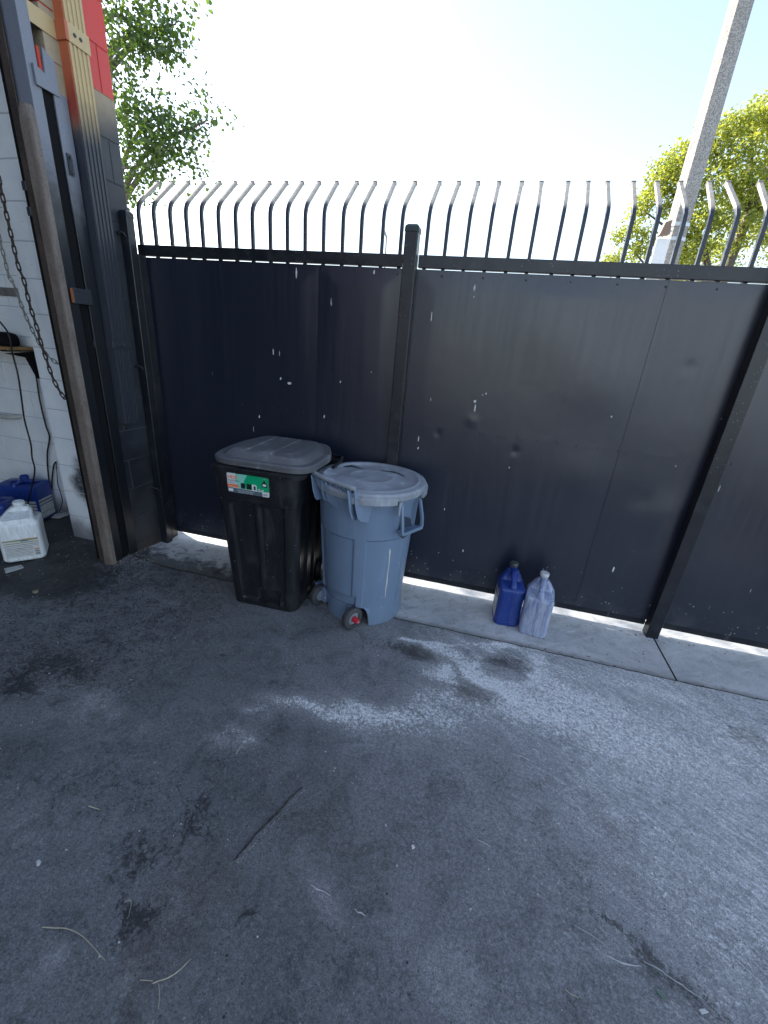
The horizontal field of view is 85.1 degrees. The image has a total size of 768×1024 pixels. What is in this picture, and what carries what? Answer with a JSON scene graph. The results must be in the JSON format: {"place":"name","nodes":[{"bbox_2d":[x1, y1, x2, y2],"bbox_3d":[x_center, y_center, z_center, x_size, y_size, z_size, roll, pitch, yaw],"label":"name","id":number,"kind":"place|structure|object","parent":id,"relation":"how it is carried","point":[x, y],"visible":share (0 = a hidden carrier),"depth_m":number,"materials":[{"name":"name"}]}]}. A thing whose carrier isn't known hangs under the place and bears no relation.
{"place":"outdoors","nodes":[
{"label":"outdoors","id":0,"kind":"place"},
{"bbox_2d":[0,513,766,700],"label":"yard base","id":1,"kind":"object","parent":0,"point":[59,532],"depth_m":3.21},
{"bbox_2d":[0,497,14,515],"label":"oil jug","id":2,"kind":"object","parent":1,"relation":"on","point":[5,503],"visible":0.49,"depth_m":3.06,"materials":[{"name":"blue plastic"}]},
{"bbox_2d":[0,499,48,561],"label":"white jug","id":3,"kind":"object","parent":1,"relation":"on","point":[23,536],"visible":1,"depth_m":2.85,"materials":[{"name":"plastic"}]},
{"bbox_2d":[0,474,56,519],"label":"oil jug","id":4,"kind":"object","parent":1,"relation":"on","point":[41,500],"visible":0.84,"depth_m":3.41,"materials":[{"name":"blue plastic"}]},
{"bbox_2d":[51,512,68,517],"bbox_3d":[-2.788,0.025,3.615,0.093,0.013,0.143,10,22,12],"label":"paper scrap","id":5,"kind":"object","parent":1,"relation":"on","point":[60,515],"visible":0.88,"depth_m":3.60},
{"bbox_2d":[0,0,161,564],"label":"garage building","id":6,"kind":"structure","parent":1,"relation":"on","point":[62,177],"depth_m":2.46,"materials":[{"name":"grey"}]},
{"bbox_2d":[0,287,18,296],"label":"wall rail","id":7,"kind":"object","parent":6,"relation":"attached to","point":[5,291],"depth_m":3.02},
{"bbox_2d":[0,414,22,418],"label":"wall pipe","id":8,"kind":"object","parent":6,"relation":"attached to","point":[8,416],"depth_m":3.37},
{"bbox_2d":[0,321,35,503],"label":"power cable","id":9,"kind":"object","parent":6,"relation":"hanging from","point":[5,328],"visible":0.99,"depth_m":3.02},
{"bbox_2d":[0,346,39,377],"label":"wall shelf","id":10,"kind":"object","parent":6,"relation":"attached to","point":[27,353],"depth_m":3.08,"materials":[{"name":"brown wood"}]},
{"bbox_2d":[0,331,19,345],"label":"tool case","id":11,"kind":"object","parent":10,"relation":"on","point":[4,339],"visible":0.93,"depth_m":2.99,"materials":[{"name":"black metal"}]},
{"bbox_2d":[0,234,58,364],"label":"chain","id":12,"kind":"object","parent":6,"relation":"hanging from","point":[14,286],"visible":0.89,"depth_m":2.53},
{"bbox_2d":[0,176,65,399],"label":"chain","id":13,"kind":"object","parent":6,"relation":"hanging from","point":[25,285],"visible":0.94,"depth_m":2.46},
{"bbox_2d":[35,376,56,488],"bbox_3d":[-2.754,-0.659,3.374,0.144,1.096,0.012,10,22,12],"label":"power cable","id":14,"kind":"object","parent":6,"relation":"attached to","point":[48,439],"visible":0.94,"depth_m":3.40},
{"bbox_2d":[56,462,62,511],"bbox_3d":[-2.757,-0.208,3.534,0.094,0.460,0.006,10,22,12],"label":"power cable","id":15,"kind":"object","parent":6,"relation":"hanging from","point":[58,487],"visible":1,"depth_m":3.53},
{"bbox_2d":[132,531,232,581],"bbox_3d":[-1.218,0.260,3.320,1.080,0.042,0.880,10,22,12],"label":"concrete apron","id":16,"kind":"object","parent":1,"relation":"on","point":[188,552],"visible":0.27,"depth_m":3.14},
{"bbox_2d":[101,544,160,566],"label":"plaster crumbs","id":17,"kind":"object","parent":16,"relation":"on","point":[137,558],"visible":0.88,"depth_m":3.00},
{"bbox_2d":[307,576,674,679],"bbox_3d":[0.512,0.571,2.955,2.494,0.005,0.881,10,22,12],"label":"concrete apron","id":18,"kind":"object","parent":1,"relation":"on","point":[428,603],"visible":0.37,"depth_m":2.64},
{"bbox_2d":[210,436,343,611],"bbox_3d":[-0.639,0.063,2.644,0.660,0.995,0.614,9,22,10],"label":"wheeled bin","id":19,"kind":"object","parent":18,"relation":"on","point":[270,506],"visible":0.98,"depth_m":2.42,"materials":[{"name":"black plastic"}]},
{"bbox_2d":[310,462,427,628],"bbox_3d":[-0.125,0.174,2.580,0.661,0.918,0.714,-17,30,-42],"label":"round bin","id":20,"kind":"object","parent":18,"relation":"on","point":[368,510],"visible":0.99,"depth_m":2.37,"materials":[{"name":"grey plastic"}]},
{"bbox_2d":[116,180,767,648],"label":"security fence","id":21,"kind":"object","parent":18,"relation":"on","point":[596,444],"visible":0.82,"depth_m":2.49,"materials":[{"name":"black metal"}]},
{"bbox_2d":[206,546,758,698],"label":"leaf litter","id":22,"kind":"object","parent":18,"relation":"on","point":[571,630],"visible":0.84,"depth_m":2.55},
{"bbox_2d":[492,561,525,626],"bbox_3d":[0.795,0.510,2.649,0.156,0.385,0.185,8,22,7],"label":"oil jug","id":23,"kind":"object","parent":18,"relation":"on","point":[509,595],"visible":1,"depth_m":2.60,"materials":[{"name":"blue plastic"}]},
{"bbox_2d":[518,571,554,637],"bbox_3d":[0.947,0.558,2.570,0.165,0.380,0.185,12,23,18],"label":"oil jug","id":24,"kind":"object","parent":18,"relation":"on","point":[537,609],"visible":1,"depth_m":2.52,"materials":[{"name":"plastic"}]},
{"bbox_2d":[645,620,767,700],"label":"concrete apron","id":25,"kind":"object","parent":1,"relation":"on","point":[738,668],"visible":0.53,"depth_m":2.47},
{"bbox_2d":[0,545,767,1023],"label":"yard pavement","id":26,"kind":"structure","parent":0,"point":[308,695],"depth_m":1.50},
{"bbox_2d":[4,565,23,572],"bbox_3d":[-2.473,0.379,2.798,0.071,0.006,0.095,24,29,39],"label":"paper scrap","id":27,"kind":"object","parent":26,"relation":"on","point":[11,569],"visible":1,"depth_m":2.79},
{"bbox_2d":[42,927,105,960],"bbox_3d":[-0.846,1.175,1.152,0.222,0.006,0.022,10,22,13],"label":"dry twig","id":28,"kind":"object","parent":26,"relation":"on","point":[77,933],"visible":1,"depth_m":1.16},
{"bbox_2d":[140,959,190,1008],"bbox_3d":[-0.566,1.227,1.081,0.123,0.006,0.072,-4,23,-21],"label":"dry twig","id":29,"kind":"object","parent":26,"relation":"on","point":[163,979],"visible":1,"depth_m":1.09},
{"bbox_2d":[233,787,302,860],"bbox_3d":[-0.404,1.085,1.475,0.014,0.006,0.307,18,25,30],"label":"pavement crack","id":30,"kind":"object","parent":26,"relation":"on","point":[267,822],"visible":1,"depth_m":1.46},
{"bbox_2d":[237,790,304,862],"bbox_3d":[-0.388,1.091,1.468,0.016,0.005,0.303,18,25,30],"label":"crack grit","id":31,"kind":"object","parent":26,"relation":"on","point":[271,826],"visible":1,"depth_m":1.45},
{"bbox_2d":[1,536,767,1021],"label":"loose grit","id":32,"kind":"object","parent":26,"relation":"on","point":[251,750],"visible":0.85,"depth_m":1.68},
{"bbox_2d":[576,926,615,953],"bbox_3d":[0.626,1.264,1.241,0.114,0.005,0.006,17,25,28],"label":"dry twig","id":33,"kind":"object","parent":26,"relation":"on","point":[596,938],"visible":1,"depth_m":1.24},
{"bbox_2d":[602,953,640,966],"bbox_3d":[0.681,1.286,1.197,0.105,0.005,0.010,9,22,11],"label":"dry twig","id":34,"kind":"object","parent":26,"relation":"on","point":[624,963],"visible":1,"depth_m":1.19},
{"bbox_2d":[655,990,665,998],"bbox_3d":[0.754,1.315,1.139,0.024,0.006,0.011,10,22,12],"label":"leaf scrap","id":35,"kind":"object","parent":26,"relation":"on","point":[660,994],"visible":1,"depth_m":1.14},
{"bbox_2d":[644,961,706,1002],"bbox_3d":[0.812,1.309,1.170,0.155,0.006,0.006,17,25,27],"label":"dry twig","id":36,"kind":"object","parent":26,"relation":"on","point":[675,980],"visible":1,"depth_m":1.17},
{"bbox_2d":[698,1009,708,1014],"bbox_3d":[0.854,1.333,1.118,0.024,0.006,0.009,0,22,-11],"label":"paint chip","id":37,"kind":"object","parent":26,"relation":"on","point":[703,1011],"visible":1,"depth_m":1.12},
{"bbox_2d":[102,0,767,284],"label":"sky","id":38,"kind":"structure","parent":0,"point":[426,92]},
{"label":"sidewalk","id":39,"kind":"structure","parent":0,"visible":0},
{"bbox_2d":[101,0,243,210],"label":"street tree","id":40,"kind":"object","parent":39,"relation":"on","point":[159,151],"visible":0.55,"depth_m":5.33,"materials":[{"name":"green plant"}]},
{"label":"road","id":41,"kind":"structure","parent":0,"visible":0},
{"bbox_2d":[600,84,767,282],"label":"street tree","id":42,"kind":"object","parent":41,"relation":"on","point":[748,126],"visible":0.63,"depth_m":9.41,"materials":[{"name":"green plant"}]},
{"bbox_2d":[659,0,753,279],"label":"utility pole","id":43,"kind":"object","parent":41,"relation":"on","point":[734,27],"visible":0.42,"depth_m":6.22,"materials":[{"name":"concrete"}]},
{"bbox_2d":[650,238,669,279],"bbox_3d":[4.486,-3.996,6.940,0.200,0.920,0.040,10,22,12],"label":"sign box","id":44,"kind":"object","parent":43,"relation":"attached to","point":[660,250],"visible":0.43,"depth_m":6.82,"materials":[{"name":"white paint"}]},
{"bbox_2d":[657,220,671,236],"bbox_3d":[4.530,-4.529,6.698,0.218,0.203,0.188,10,22,12],"label":"box lamp","id":45,"kind":"object","parent":43,"relation":"attached to","point":[665,230],"visible":1,"depth_m":6.64,"materials":[{"name":"metal"}]},
{"label":"ground","id":46,"kind":"structure","parent":0,"visible":0},
{"bbox_2d":[384,231,386,267],"bbox_3d":[-0.236,-14.038,27.908,0.338,8.438,0.140,10,22,12],"label":"distant pole","id":47,"kind":"object","parent":46,"relation":"on","point":[385,242],"visible":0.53,"depth_m":26.61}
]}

